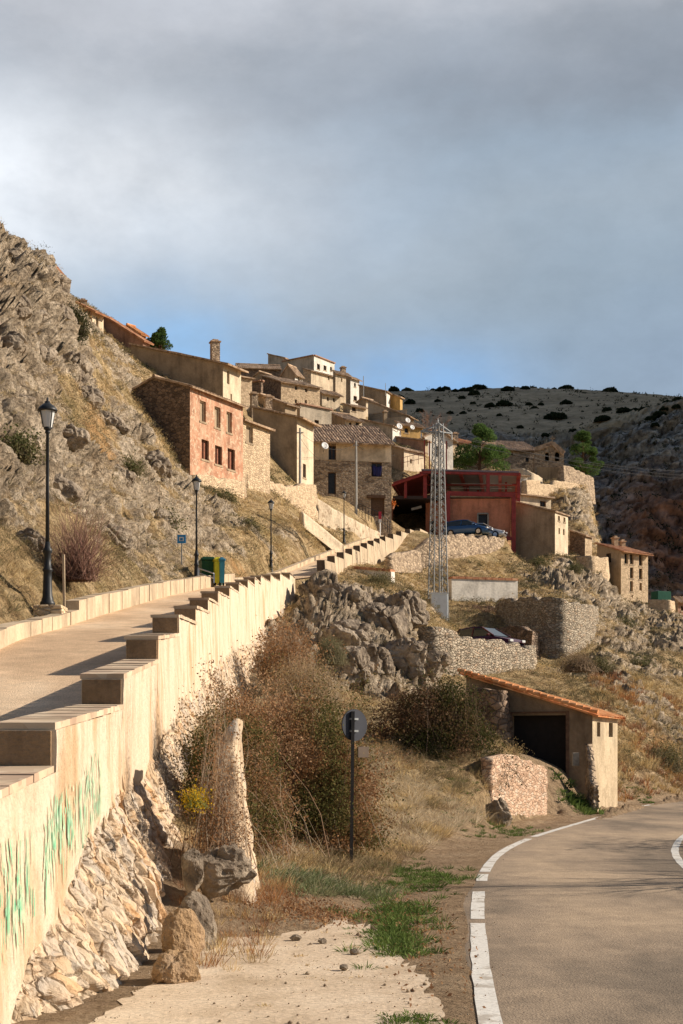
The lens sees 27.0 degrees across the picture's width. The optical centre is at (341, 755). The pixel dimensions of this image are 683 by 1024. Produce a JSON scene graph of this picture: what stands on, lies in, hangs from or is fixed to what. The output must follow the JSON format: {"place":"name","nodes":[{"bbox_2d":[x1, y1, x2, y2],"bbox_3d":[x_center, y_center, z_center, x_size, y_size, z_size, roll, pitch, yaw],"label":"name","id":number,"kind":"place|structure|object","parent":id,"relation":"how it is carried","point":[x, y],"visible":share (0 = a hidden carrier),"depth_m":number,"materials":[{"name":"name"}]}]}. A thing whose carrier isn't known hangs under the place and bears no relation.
{"place":"outdoors","nodes":[
{"label":"outdoors","id":0,"kind":"place"},
{"bbox_2d":[0,540,385,720],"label":"ramp road","id":1,"kind":"structure","parent":0,"point":[41,672],"depth_m":21.07,"materials":[{"name":"concrete"}]},
{"bbox_2d":[0,572,296,1023],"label":"parapet wall","id":2,"kind":"structure","parent":1,"relation":"on","point":[87,808],"depth_m":12.33,"materials":[{"name":"beige paint"}]},
{"bbox_2d":[0,537,369,648],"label":"kerb","id":3,"kind":"structure","parent":1,"relation":"on","point":[84,608],"depth_m":32.82,"materials":[{"name":"concrete"}]},
{"bbox_2d":[317,498,379,539],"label":"street wall","id":4,"kind":"structure","parent":1,"relation":"on","point":[334,519],"depth_m":111.12,"materials":[{"name":"paint"}]},
{"bbox_2d":[317,529,428,573],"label":"crenellated wall","id":5,"kind":"structure","parent":1,"relation":"on","point":[376,549],"depth_m":94.87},
{"bbox_2d":[89,917,444,1023],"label":"path","id":6,"kind":"structure","parent":0,"point":[318,1001],"depth_m":10.15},
{"bbox_2d":[151,949,200,983],"bbox_3d":[-1.248,1.595,10.600,0.413,0.310,0.312,0,0,-36],"label":"boulder","id":7,"kind":"object","parent":6,"relation":"on","point":[170,966],"visible":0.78,"depth_m":10.48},
{"bbox_2d":[161,908,205,960],"bbox_3d":[-1.302,1.492,11.620,0.304,0.511,0.432,0,0,35],"label":"boulder","id":8,"kind":"object","parent":6,"relation":"on","point":[183,929],"visible":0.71,"depth_m":11.50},
{"bbox_2d":[178,891,216,950],"bbox_3d":[-1.257,1.514,12.287,0.411,0.690,0.267,0,0,-46],"label":"boulder","id":9,"kind":"object","parent":6,"relation":"on","point":[197,903],"visible":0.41,"depth_m":12.24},
{"bbox_2d":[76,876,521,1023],"bbox_3d":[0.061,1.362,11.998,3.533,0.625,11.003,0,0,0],"label":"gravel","id":10,"kind":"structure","parent":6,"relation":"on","point":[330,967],"depth_m":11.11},
{"bbox_2d":[210,871,485,1019],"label":"leaf litter","id":11,"kind":"object","parent":6,"relation":"on","point":[313,910],"visible":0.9,"depth_m":14.54,"materials":[{"name":"plant"}]},
{"bbox_2d":[373,1009,467,1023],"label":"green weeds","id":12,"kind":"object","parent":6,"relation":"on","point":[406,1018],"visible":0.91,"depth_m":8.98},
{"bbox_2d":[0,222,682,1023],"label":"hillside","id":13,"kind":"structure","parent":0,"point":[470,850],"depth_m":55.84,"materials":[{"name":"stone"}]},
{"bbox_2d":[1,331,28,355],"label":"boulder","id":14,"kind":"object","parent":13,"relation":"on","point":[15,339],"visible":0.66,"depth_m":54.40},
{"bbox_2d":[0,423,56,477],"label":"hillside shrub","id":15,"kind":"object","parent":13,"relation":"on","point":[19,445],"visible":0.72,"depth_m":39.75,"materials":[{"name":"green plant"}]},
{"bbox_2d":[16,527,44,552],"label":"boulder","id":16,"kind":"object","parent":13,"relation":"on","point":[33,534],"visible":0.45,"depth_m":31.68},
{"bbox_2d":[33,605,67,616],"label":"plinth","id":17,"kind":"structure","parent":13,"relation":"on","point":[44,610],"depth_m":27.45,"materials":[{"name":"beige stone"}]},
{"bbox_2d":[37,397,57,604],"bbox_3d":[-5.727,-4.957,27.700,0.400,4.070,0.400,0,0,0],"label":"street lamp","id":18,"kind":"object","parent":17,"relation":"on","point":[47,410],"visible":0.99,"depth_m":27.64,"materials":[{"name":"metal"}]},
{"bbox_2d":[53,474,83,503],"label":"boulder","id":19,"kind":"object","parent":13,"relation":"on","point":[70,488],"visible":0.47,"depth_m":41.57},
{"bbox_2d":[62,423,90,451],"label":"boulder","id":20,"kind":"object","parent":13,"relation":"on","point":[71,432],"visible":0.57,"depth_m":51.61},
{"bbox_2d":[63,351,93,384],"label":"boulder","id":21,"kind":"object","parent":13,"relation":"on","point":[84,365],"visible":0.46,"depth_m":65.56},
{"bbox_2d":[64,297,97,344],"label":"hillside shrub","id":22,"kind":"object","parent":13,"relation":"on","point":[83,332],"visible":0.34,"depth_m":77.82,"materials":[{"name":"green plant"}]},
{"bbox_2d":[33,494,133,584],"bbox_3d":[-5.816,-4.845,31.815,2.542,2.021,2.414,0,0,0],"label":"bare bush","id":23,"kind":"object","parent":13,"relation":"on","point":[79,568],"visible":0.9,"depth_m":31.62,"materials":[{"name":"plant"}]},
{"bbox_2d":[79,385,104,408],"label":"boulder","id":24,"kind":"object","parent":13,"relation":"on","point":[90,392],"visible":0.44,"depth_m":63.55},
{"bbox_2d":[104,524,133,553],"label":"boulder","id":25,"kind":"object","parent":13,"relation":"on","point":[123,534],"visible":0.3,"depth_m":44.70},
{"bbox_2d":[103,316,153,352],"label":"pink house","id":26,"kind":"structure","parent":13,"relation":"on","point":[121,333],"depth_m":125.18,"materials":[{"name":"paint"}]},
{"bbox_2d":[144,449,171,483],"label":"boulder","id":27,"kind":"object","parent":13,"relation":"on","point":[161,463],"visible":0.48,"depth_m":71.12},
{"bbox_2d":[147,326,172,349],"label":"pine tree","id":28,"kind":"object","parent":13,"relation":"on","point":[158,339],"visible":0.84,"depth_m":127.49,"materials":[{"name":"green plant"}]},
{"bbox_2d":[129,339,248,403],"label":"plastered house","id":29,"kind":"structure","parent":13,"relation":"on","point":[214,374],"depth_m":113.72,"materials":[{"name":"paint"}]},
{"bbox_2d":[131,374,247,480],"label":"brick house","id":30,"kind":"structure","parent":13,"relation":"on","point":[202,429],"depth_m":89.39,"materials":[{"name":"paint"}]},
{"bbox_2d":[191,474,246,498],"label":"brick house plinth","id":31,"kind":"structure","parent":30,"relation":"attached to","point":[239,487],"depth_m":90.44,"materials":[{"name":"beige stone"}]},
{"bbox_2d":[181,848,203,893],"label":"boulder","id":32,"kind":"object","parent":13,"relation":"on","point":[192,867],"visible":0.93,"depth_m":13.07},
{"bbox_2d":[173,778,213,818],"bbox_3d":[-1.393,0.397,13.239,0.435,0.379,0.404,0,0,0],"label":"yellow flowering plant","id":33,"kind":"object","parent":13,"relation":"on","point":[197,802],"visible":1,"depth_m":13.22,"materials":[{"name":"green plant"}]},
{"bbox_2d":[158,652,277,872],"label":"dry twigs","id":34,"kind":"object","parent":13,"relation":"on","point":[216,813],"visible":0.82,"depth_m":15.11,"materials":[{"name":"brown plant"}]},
{"bbox_2d":[200,844,256,899],"bbox_3d":[-1.218,1.173,14.372,0.623,0.567,0.585,0,0,-40],"label":"boulder","id":35,"kind":"object","parent":13,"relation":"on","point":[227,869],"visible":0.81,"depth_m":14.22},
{"bbox_2d":[212,718,259,903],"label":"buttress","id":36,"kind":"structure","parent":13,"relation":"on","point":[236,748],"depth_m":15.65,"materials":[{"name":"beige stone"}]},
{"bbox_2d":[164,787,310,971],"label":"dry grass","id":37,"kind":"structure","parent":13,"relation":"on","point":[229,899],"depth_m":14.16,"materials":[{"name":"plant"}]},
{"bbox_2d":[165,640,329,861],"bbox_3d":[-1.375,-0.060,18.977,2.556,2.967,4.336,0,0,0],"label":"tangled bush","id":38,"kind":"object","parent":13,"relation":"on","point":[271,825],"visible":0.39,"depth_m":18.54,"materials":[{"name":"brown plant"}]},
{"bbox_2d":[235,363,281,376],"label":"long house","id":39,"kind":"structure","parent":13,"relation":"on","point":[272,369],"depth_m":190.70,"materials":[{"name":"tile"}]},
{"bbox_2d":[243,419,274,493],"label":"stone annex","id":40,"kind":"object","parent":13,"relation":"on","point":[256,452],"visible":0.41,"depth_m":94.89,"materials":[{"name":"stone"}]},
{"bbox_2d":[249,391,300,417],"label":"house","id":41,"kind":"structure","parent":13,"relation":"on","point":[279,405],"depth_m":136.40,"materials":[{"name":"paint"}]},
{"bbox_2d":[247,474,318,520],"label":"ramp wall","id":42,"kind":"structure","parent":13,"relation":"on","point":[303,495],"depth_m":104.15,"materials":[{"name":"beige stone"}]},
{"bbox_2d":[251,394,321,484],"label":"tall plastered house","id":43,"kind":"structure","parent":13,"relation":"on","point":[284,444],"depth_m":110.73,"materials":[{"name":"paint"}]},
{"bbox_2d":[240,608,332,682],"bbox_3d":[-1.602,-3.076,41.060,2.697,2.436,6.473,0,0,0],"label":"bush","id":44,"kind":"object","parent":13,"relation":"on","point":[286,646],"visible":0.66,"depth_m":40.10,"materials":[{"name":"brown plant"}]},
{"bbox_2d":[260,374,322,405],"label":"stone house","id":45,"kind":"structure","parent":13,"relation":"on","point":[291,391],"depth_m":151.39,"materials":[{"name":"stone"}]},
{"bbox_2d":[282,354,335,380],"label":"flat roofed house","id":46,"kind":"structure","parent":13,"relation":"on","point":[318,363],"depth_m":196.39,"materials":[{"name":"paint"}]},
{"bbox_2d":[259,648,360,705],"bbox_3d":[-0.784,-1.839,33.950,2.719,1.489,4.056,0,0,0],"label":"bush","id":47,"kind":"object","parent":13,"relation":"on","point":[327,684],"visible":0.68,"depth_m":33.57,"materials":[{"name":"brown plant"}]},
{"bbox_2d":[294,403,332,424],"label":"grey house","id":48,"kind":"structure","parent":13,"relation":"on","point":[318,414],"depth_m":141.26,"materials":[{"name":"paint"}]},
{"bbox_2d":[199,635,432,856],"bbox_3d":[-0.771,-0.052,21.827,4.357,3.664,3.590,0,0,0],"label":"tangled bush","id":49,"kind":"object","parent":13,"relation":"on","point":[329,782],"visible":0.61,"depth_m":21.45,"materials":[{"name":"brown plant"}]},
{"bbox_2d":[301,368,332,390],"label":"cream row house","id":50,"kind":"structure","parent":13,"relation":"on","point":[324,381],"depth_m":187.01,"materials":[{"name":"paint"}]},
{"bbox_2d":[299,512,343,552],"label":"stair wall","id":51,"kind":"structure","parent":13,"relation":"on","point":[328,540],"depth_m":97.36,"materials":[{"name":"beige paint"}]},
{"bbox_2d":[310,628,351,670],"bbox_3d":[-0.337,-3.315,44.538,1.437,1.348,1.375,0,0,33],"label":"round shrub","id":52,"kind":"object","parent":13,"relation":"on","point":[336,658],"visible":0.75,"depth_m":44.33,"materials":[{"name":"green plant"}]},
{"bbox_2d":[254,848,408,906],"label":"green weeds","id":53,"kind":"object","parent":13,"relation":"on","point":[314,879],"visible":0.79,"depth_m":16.94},
{"bbox_2d":[320,389,343,411],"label":"terraced house","id":54,"kind":"structure","parent":13,"relation":"on","point":[330,399],"depth_m":164.76,"materials":[{"name":"paint"}]},
{"bbox_2d":[0,218,682,814],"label":"dry scrub","id":55,"kind":"object","parent":13,"relation":"on","point":[212,492],"visible":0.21,"depth_m":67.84,"materials":[{"name":"plant"}]},
{"bbox_2d":[332,366,350,402],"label":"cream row house","id":56,"kind":"structure","parent":13,"relation":"on","point":[339,382],"depth_m":181.64,"materials":[{"name":"paint"}]},
{"bbox_2d":[320,619,374,647],"bbox_3d":[0.291,-4.615,55.917,2.123,1.602,1.982,0,0,-30],"label":"boulder","id":57,"kind":"object","parent":13,"relation":"on","point":[353,632],"visible":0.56,"depth_m":55.25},
{"bbox_2d":[332,646,373,688],"bbox_3d":[0.408,-3.120,49.978,1.545,1.549,1.647,0,0,-5],"label":"boulder","id":58,"kind":"object","parent":13,"relation":"on","point":[359,656],"visible":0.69,"depth_m":49.50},
{"bbox_2d":[313,424,394,536],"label":"stone front house","id":59,"kind":"structure","parent":13,"relation":"on","point":[334,474],"depth_m":122.77,"materials":[{"name":"stone"}]},
{"bbox_2d":[345,375,362,404],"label":"cream row house","id":60,"kind":"structure","parent":13,"relation":"on","point":[352,391],"depth_m":178.42,"materials":[{"name":"paint"}]},
{"bbox_2d":[341,709,368,861],"bbox_3d":[0.207,0.594,21.036,0.471,2.573,0.107,0,0,-35],"label":"road sign","id":61,"kind":"object","parent":13,"relation":"on","point":[354,722],"visible":0.95,"depth_m":20.96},
{"bbox_2d":[345,586,372,611],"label":"boulder","id":62,"kind":"object","parent":13,"relation":"on","point":[362,598],"visible":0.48,"depth_m":66.19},
{"bbox_2d":[358,384,391,407],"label":"long tan building","id":63,"kind":"structure","parent":13,"relation":"on","point":[377,395],"depth_m":175.62,"materials":[{"name":"tile"}]},
{"bbox_2d":[364,643,394,677],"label":"boulder","id":64,"kind":"object","parent":13,"relation":"on","point":[381,657],"visible":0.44,"depth_m":52.48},
{"bbox_2d":[252,691,509,899],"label":"dry grass","id":65,"kind":"structure","parent":13,"relation":"on","point":[329,862],"depth_m":27.79,"materials":[{"name":"plant"}]},
{"bbox_2d":[359,418,403,441],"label":"shaded house","id":66,"kind":"structure","parent":13,"relation":"on","point":[390,432],"depth_m":148.55,"materials":[{"name":"tile"}]},
{"bbox_2d":[362,602,407,638],"bbox_3d":[1.869,-5.627,62.111,2.163,2.295,1.932,0,0,8],"label":"boulder","id":67,"kind":"object","parent":13,"relation":"on","point":[392,618],"visible":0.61,"depth_m":61.38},
{"bbox_2d":[332,918,449,969],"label":"green weeds","id":68,"kind":"object","parent":13,"relation":"on","point":[405,942],"visible":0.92,"depth_m":12.59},
{"bbox_2d":[322,890,460,938],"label":"green weeds","id":69,"kind":"object","parent":13,"relation":"on","point":[400,907],"visible":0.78,"depth_m":14.98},
{"bbox_2d":[367,399,418,425],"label":"sloping roof house","id":70,"kind":"structure","parent":13,"relation":"on","point":[378,412],"depth_m":161.09,"materials":[{"name":"tile"}]},
{"bbox_2d":[384,550,422,572],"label":"verge wall","id":71,"kind":"structure","parent":13,"relation":"on","point":[410,561],"depth_m":103.38,"materials":[{"name":"stone"}]},
{"bbox_2d":[385,637,427,681],"bbox_3d":[2.415,-3.718,56.099,1.891,1.984,2.269,0,0,-1],"label":"boulder","id":72,"kind":"object","parent":13,"relation":"on","point":[408,655],"visible":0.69,"depth_m":55.16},
{"bbox_2d":[384,589,429,628],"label":"boulder","id":73,"kind":"object","parent":13,"relation":"on","point":[416,610],"visible":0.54,"depth_m":67.45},
{"bbox_2d":[391,445,427,471],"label":"cream house","id":74,"kind":"structure","parent":13,"relation":"on","point":[398,453],"depth_m":141.84,"materials":[{"name":"paint"}]},
{"bbox_2d":[361,855,481,903],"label":"green weeds","id":75,"kind":"object","parent":13,"relation":"on","point":[431,875],"visible":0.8,"depth_m":19.28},
{"bbox_2d":[420,420,452,615],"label":"lattice tower","id":76,"kind":"structure","parent":13,"relation":"on","point":[440,433],"depth_m":89.77,"materials":[{"name":"grey metal"}]},
{"bbox_2d":[422,650,451,681],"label":"boulder","id":77,"kind":"object","parent":13,"relation":"on","point":[431,657],"visible":0.34,"depth_m":56.47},
{"bbox_2d":[420,429,457,469],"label":"white house","id":78,"kind":"structure","parent":13,"relation":"on","point":[450,442],"depth_m":153.44,"materials":[{"name":"paint"}]},
{"bbox_2d":[353,651,540,795],"bbox_3d":[2.438,-0.745,35.707,5.478,4.066,3.718,0,0,0],"label":"dark bush","id":79,"kind":"object","parent":13,"relation":"on","point":[435,727],"visible":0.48,"depth_m":35.34,"materials":[{"name":"green plant"}]},
{"bbox_2d":[391,469,520,553],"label":"steel framed building","id":80,"kind":"structure","parent":13,"relation":"on","point":[490,497],"depth_m":129.30,"materials":[{"name":"metal"}]},
{"bbox_2d":[413,533,506,567],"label":"terrace retaining wall","id":81,"kind":"structure","parent":13,"relation":"on","point":[462,545],"depth_m":113.73,"materials":[{"name":"stone"}]},
{"bbox_2d":[443,519,492,536],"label":"car","id":82,"kind":"object","parent":13,"relation":"on","point":[467,527],"visible":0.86,"depth_m":123.56,"materials":[{"name":"blue paint"}]},
{"bbox_2d":[417,626,536,675],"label":"dry stone wall","id":83,"kind":"structure","parent":13,"relation":"on","point":[484,656],"depth_m":68.55,"materials":[{"name":"stone"}]},
{"bbox_2d":[453,422,510,470],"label":"pine tree","id":84,"kind":"object","parent":13,"relation":"on","point":[481,432],"visible":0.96,"depth_m":157.19,"materials":[{"name":"green plant"}]},
{"bbox_2d":[448,576,517,601],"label":"coped wall","id":85,"kind":"structure","parent":13,"relation":"on","point":[483,588],"depth_m":97.66,"materials":[{"name":"white paint"}]},
{"bbox_2d":[425,755,550,837],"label":"green weeds","id":86,"kind":"object","parent":13,"relation":"on","point":[517,831],"visible":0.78,"depth_m":31.22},
{"bbox_2d":[464,688,513,747],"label":"ruined stone wall","id":87,"kind":"structure","parent":13,"relation":"on","point":[503,720],"depth_m":43.88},
{"bbox_2d":[457,627,524,646],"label":"car","id":88,"kind":"object","parent":13,"relation":"on","point":[485,633],"visible":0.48,"depth_m":75.94,"materials":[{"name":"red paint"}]},
{"bbox_2d":[487,797,512,826],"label":"boulder","id":89,"kind":"object","parent":13,"relation":"on","point":[500,806],"visible":0.73,"depth_m":33.73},
{"bbox_2d":[489,440,534,472],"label":"stone barn","id":90,"kind":"structure","parent":13,"relation":"on","point":[518,461],"depth_m":172.49,"materials":[{"name":"stone"}]},
{"bbox_2d":[480,754,547,817],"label":"pink stone wall","id":91,"kind":"structure","parent":13,"relation":"on","point":[531,798],"depth_m":36.53,"materials":[{"name":"stone"}]},
{"bbox_2d":[499,626,540,659],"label":"stone wall","id":92,"kind":"structure","parent":13,"relation":"on","point":[529,636],"depth_m":85.30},
{"bbox_2d":[457,668,624,807],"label":"garage","id":93,"kind":"structure","parent":13,"relation":"on","point":[557,731],"depth_m":44.39,"materials":[{"name":"paint"}]},
{"bbox_2d":[514,715,565,771],"bbox_3d":[6.272,-0.262,44.488,1.653,2.085,0.736,0,0,0],"label":"door","id":94,"kind":"structure","parent":93,"relation":"in","point":[545,736],"depth_m":44.46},
{"bbox_2d":[516,501,570,561],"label":"tan warehouse","id":95,"kind":"structure","parent":13,"relation":"on","point":[542,531],"depth_m":129.18,"materials":[{"name":"paint"}]},
{"bbox_2d":[495,596,599,657],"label":"curved stone wall","id":96,"kind":"structure","parent":13,"relation":"on","point":[562,626],"depth_m":87.31,"materials":[{"name":"stone"}]},
{"bbox_2d":[533,435,564,474],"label":"ruined church","id":97,"kind":"structure","parent":13,"relation":"on","point":[554,450],"depth_m":168.17,"materials":[{"name":"stone"}]},
{"bbox_2d":[521,480,579,495],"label":"church terrace wall","id":98,"kind":"structure","parent":13,"relation":"on","point":[533,487],"depth_m":148.76,"materials":[{"name":"beige stone"}]},
{"bbox_2d":[557,465,595,503],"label":"sloping gable wall","id":99,"kind":"structure","parent":13,"relation":"on","point":[569,474],"depth_m":156.35,"materials":[{"name":"stone"}]},
{"bbox_2d":[548,647,605,677],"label":"hillside shrub","id":100,"kind":"object","parent":13,"relation":"on","point":[579,665],"visible":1,"depth_m":65.76,"materials":[{"name":"brown plant"}]},
{"bbox_2d":[568,529,594,555],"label":"lean to","id":101,"kind":"object","parent":13,"relation":"on","point":[580,543],"visible":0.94,"depth_m":131.48,"materials":[{"name":"stone"}]},
{"bbox_2d":[548,767,615,814],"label":"green weeds","id":102,"kind":"object","parent":13,"relation":"on","point":[578,801],"visible":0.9,"depth_m":41.13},
{"bbox_2d":[568,430,604,476],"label":"pine tree","id":103,"kind":"object","parent":13,"relation":"on","point":[583,437],"visible":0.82,"depth_m":171.39,"materials":[{"name":"green plant"}]},
{"bbox_2d":[585,744,599,813],"bbox_3d":[7.376,0.809,41.800,0.250,2.341,1.609,0,0,3],"label":"broken wall stub","id":104,"kind":"object","parent":13,"relation":"on","point":[592,790],"visible":0.77,"depth_m":41.80,"materials":[{"name":"stone"}]},
{"bbox_2d":[576,556,609,580],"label":"platform wall","id":105,"kind":"structure","parent":13,"relation":"on","point":[597,563],"depth_m":122.99,"materials":[{"name":"beige stone"}]},
{"bbox_2d":[595,536,653,602],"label":"four storey house","id":106,"kind":"structure","parent":13,"relation":"on","point":[628,572],"depth_m":129.13,"materials":[{"name":"beige stone"}]},
{"bbox_2d":[641,737,682,774],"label":"hillside shrub","id":107,"kind":"object","parent":13,"relation":"on","point":[670,760],"visible":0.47,"depth_m":60.65,"materials":[{"name":"green plant"}]},
{"bbox_2d":[0,0,682,396],"label":"sky","id":108,"kind":"structure","parent":0,"point":[417,195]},
{"bbox_2d":[390,387,682,602],"bbox_3d":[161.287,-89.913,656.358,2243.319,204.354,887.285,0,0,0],"label":"hill","id":109,"kind":"structure","parent":0,"point":[664,509],"depth_m":402.49,"materials":[{"name":"stone"}]},
{"bbox_2d":[405,385,682,591],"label":"distant scrub","id":110,"kind":"object","parent":109,"relation":"on","point":[625,449],"visible":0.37,"depth_m":407.76,"materials":[{"name":"green plant"}]},
{"bbox_2d":[463,802,682,1023],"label":"road","id":111,"kind":"structure","parent":0,"point":[587,919],"depth_m":14.30,"materials":[{"name":"asphalt"}]},
{"bbox_2d":[471,891,484,918],"bbox_3d":[1.545,1.672,16.092,0.156,0.001,2.992,0,0,6],"label":"edge line","id":112,"kind":"object","parent":111,"relation":"on","point":[477,903],"visible":1,"depth_m":15.91,"materials":[{"name":"paint"}]},
{"bbox_2d":[470,923,502,1023],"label":"edge line","id":113,"kind":"object","parent":111,"relation":"on","point":[488,1001],"visible":0.99,"depth_m":10.59,"materials":[{"name":"paint"}]},
{"bbox_2d":[587,662,682,801],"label":"dry grass","id":114,"kind":"structure","parent":0,"point":[642,763],"depth_m":64.01,"materials":[{"name":"plant"}]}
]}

